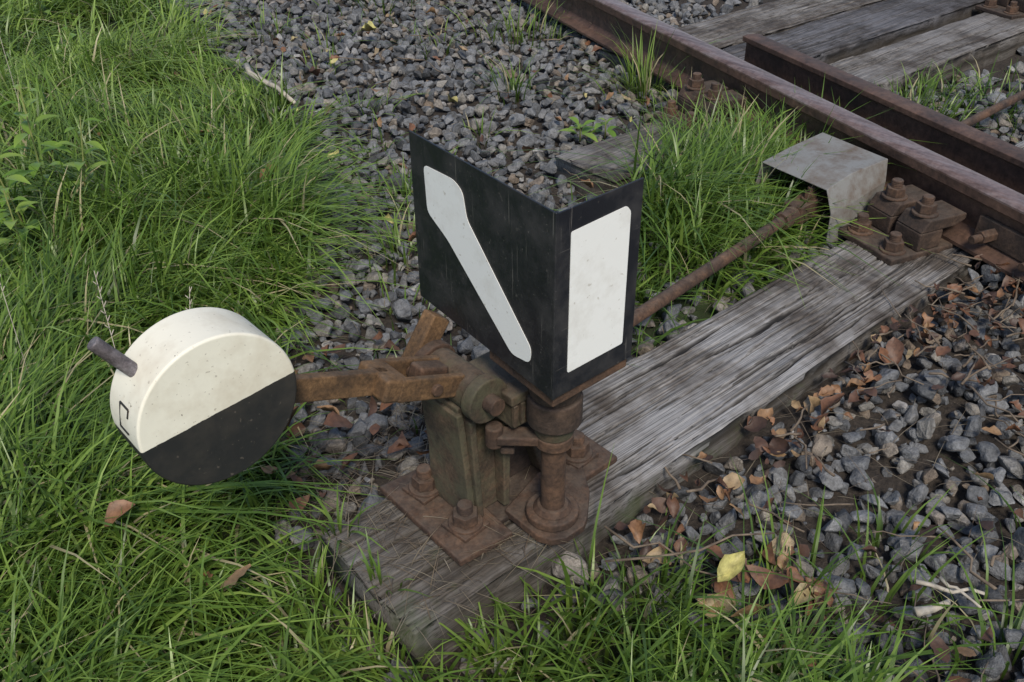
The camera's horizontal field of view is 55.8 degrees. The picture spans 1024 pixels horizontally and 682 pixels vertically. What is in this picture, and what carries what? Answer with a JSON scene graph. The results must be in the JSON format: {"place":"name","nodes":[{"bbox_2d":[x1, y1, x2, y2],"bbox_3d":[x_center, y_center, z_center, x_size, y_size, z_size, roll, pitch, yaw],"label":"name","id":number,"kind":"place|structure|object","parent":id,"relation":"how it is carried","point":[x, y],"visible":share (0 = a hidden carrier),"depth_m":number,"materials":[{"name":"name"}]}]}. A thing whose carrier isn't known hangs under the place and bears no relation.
{"place":"outdoors","nodes":[
{"label":"outdoors","id":0,"kind":"place"},
{"bbox_2d":[0,0,1023,681],"bbox_3d":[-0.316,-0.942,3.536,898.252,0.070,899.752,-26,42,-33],"label":"ground","id":1,"kind":"structure","parent":0,"point":[902,484],"depth_m":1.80,"materials":[{"name":"grey gravel"}]},
{"bbox_2d":[0,187,53,271],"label":"weed plant","id":2,"kind":"object","parent":1,"relation":"on","point":[10,221],"visible":0.81,"depth_m":2.26,"materials":[{"name":"green plant"}]},
{"bbox_2d":[0,152,59,231],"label":"weed plant","id":3,"kind":"object","parent":1,"relation":"on","point":[15,177],"visible":0.71,"depth_m":2.34,"materials":[{"name":"green plant"}]},
{"bbox_2d":[0,85,77,199],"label":"weed plant","id":4,"kind":"object","parent":1,"relation":"on","point":[27,125],"visible":0.84,"depth_m":2.45,"materials":[{"name":"green plant"}]},
{"bbox_2d":[24,0,73,28],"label":"weed plant","id":5,"kind":"object","parent":1,"relation":"on","point":[53,16],"visible":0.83,"depth_m":4.06,"materials":[{"name":"green plant"}]},
{"bbox_2d":[51,27,86,63],"bbox_3d":[-1.636,-1.060,3.578,0.127,0.183,0.105,-22,39,-28],"label":"weed plant","id":6,"kind":"object","parent":1,"relation":"on","point":[71,35],"visible":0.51,"depth_m":3.55,"materials":[{"name":"green plant"}]},
{"bbox_2d":[56,54,82,76],"bbox_3d":[-1.549,-0.925,3.393,0.145,0.164,0.086,-2,34,-2],"label":"weed plant","id":7,"kind":"object","parent":1,"relation":"on","point":[75,58],"visible":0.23,"depth_m":3.37,"materials":[{"name":"green plant"}]},
{"bbox_2d":[55,115,109,214],"bbox_3d":[-1.105,-0.426,2.508,0.143,0.321,0.138,-26,42,-33],"label":"weed plant","id":8,"kind":"object","parent":1,"relation":"on","point":[78,165],"visible":0.79,"depth_m":2.46,"materials":[{"name":"green plant"}]},
{"bbox_2d":[0,38,191,398],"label":"grass seed stalks","id":9,"kind":"object","parent":1,"relation":"on","point":[101,299],"depth_m":1.65,"materials":[{"name":"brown plant"}]},
{"bbox_2d":[0,0,1023,681],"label":"grass","id":10,"kind":"structure","parent":1,"relation":"on","point":[66,476],"depth_m":2.00,"materials":[{"name":"green plant"}]},
{"bbox_2d":[244,62,295,104],"bbox_3d":[-0.838,-0.879,3.301,0.045,0.043,0.383,-22,40,-28],"label":"stick","id":11,"kind":"object","parent":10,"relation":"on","point":[247,66],"visible":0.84,"depth_m":3.31,"materials":[{"name":"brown wood"}]},
{"bbox_2d":[75,149,1023,681],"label":"dry grass","id":12,"kind":"structure","parent":10,"relation":"on","point":[381,521],"depth_m":1.60,"materials":[{"name":"plant"}]},
{"bbox_2d":[751,132,887,242],"bbox_3d":[0.799,-0.398,2.490,0.290,0.170,0.267,-26,42,-33],"label":"metal sheet cover","id":13,"kind":"object","parent":10,"relation":"on","point":[860,172],"visible":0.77,"depth_m":2.41,"materials":[{"name":"grey metal"}]},
{"bbox_2d":[49,0,1023,681],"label":"fallen leaves","id":14,"kind":"object","parent":1,"relation":"on","point":[731,566],"visible":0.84,"depth_m":1.75,"materials":[{"name":"brown plant"}]},
{"bbox_2d":[557,117,597,141],"bbox_3d":[0.200,-0.644,2.966,0.123,0.068,0.125,0,34,0],"label":"weed plant","id":15,"kind":"object","parent":1,"relation":"on","point":[585,129],"visible":0.97,"depth_m":2.96,"materials":[{"name":"green plant"}]},
{"bbox_2d":[136,3,1023,681],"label":"twigs","id":16,"kind":"object","parent":1,"relation":"on","point":[996,407],"visible":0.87,"depth_m":1.83,"materials":[{"name":"brown wood"}]},
{"bbox_2d":[584,118,616,137],"bbox_3d":[0.284,-0.652,2.983,0.118,0.060,0.121,-26,42,-33],"label":"weed plant","id":17,"kind":"object","parent":1,"relation":"on","point":[610,131],"visible":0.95,"depth_m":2.98,"materials":[{"name":"green plant"}]},
{"bbox_2d":[321,140,1023,671],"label":"wooden sleeper","id":18,"kind":"object","parent":1,"relation":"on","point":[709,386],"visible":0.51,"depth_m":1.82,"materials":[{"name":"grey wood"}]},
{"bbox_2d":[87,130,643,565],"bbox_3d":[-0.141,0.077,1.344,0.753,0.606,0.328,-26,42,-33],"label":"switch stand","id":19,"kind":"object","parent":18,"relation":"on","point":[535,298],"visible":1,"depth_m":1.30,"materials":[{"name":"metal"}]},
{"bbox_2d":[522,0,1023,283],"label":"rail","id":20,"kind":"object","parent":18,"relation":"on","point":[973,195],"depth_m":2.75,"materials":[{"name":"metal"}]},
{"bbox_2d":[838,177,966,265],"bbox_3d":[1.072,-0.338,2.370,0.510,0.139,0.190,-15,36,-20],"label":"rail chair","id":21,"kind":"object","parent":18,"relation":"on","point":[917,219],"visible":0.65,"depth_m":2.29,"materials":[{"name":"brown metal"}]},
{"bbox_2d":[599,0,885,76],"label":"wooden sleeper","id":22,"kind":"object","parent":1,"relation":"on","point":[771,18],"visible":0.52,"depth_m":3.90,"materials":[{"name":"grey wood"}]},
{"bbox_2d":[554,12,1023,195],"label":"wooden sleeper","id":23,"kind":"object","parent":1,"relation":"on","point":[984,38],"visible":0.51,"depth_m":3.48,"materials":[{"name":"grey wood"}]},
{"bbox_2d":[653,72,746,134],"bbox_3d":[0.714,-0.773,3.022,0.510,0.139,0.190,-15,36,-20],"label":"rail chair","id":24,"kind":"object","parent":23,"relation":"on","point":[692,87],"visible":0.48,"depth_m":2.97,"materials":[{"name":"brown metal"}]},
{"bbox_2d":[653,0,984,92],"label":"wooden sleeper","id":25,"kind":"object","parent":1,"relation":"on","point":[847,34],"visible":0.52,"depth_m":3.79,"materials":[{"name":"grey wood"}]},
{"bbox_2d":[742,34,1023,194],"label":"check rail","id":26,"kind":"object","parent":25,"relation":"on","point":[1000,161],"visible":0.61,"depth_m":2.72,"materials":[{"name":"metal"}]},
{"bbox_2d":[975,0,1023,19],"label":"rail chair","id":27,"kind":"object","parent":25,"relation":"on","point":[1011,9],"visible":1,"depth_m":3.94,"materials":[{"name":"brown metal"}]},
{"bbox_2d":[912,576,984,616],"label":"wood chips","id":28,"kind":"object","parent":1,"relation":"on","point":[918,611],"visible":0.95,"depth_m":1.45,"materials":[{"name":"beige wood"}]},
{"bbox_2d":[968,214,1023,271],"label":"rail fishplate","id":29,"kind":"object","parent":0,"point":[1007,240],"visible":1,"depth_m":2.21,"materials":[{"name":"brown metal"}]},
{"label":"rail","id":30,"kind":"object","parent":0,"visible":0},
{"bbox_2d":[633,90,1023,326],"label":"switch rod","id":31,"kind":"object","parent":30,"relation":"attached to","point":[653,305],"visible":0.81,"depth_m":2.25,"materials":[{"name":"metal"}]}
]}

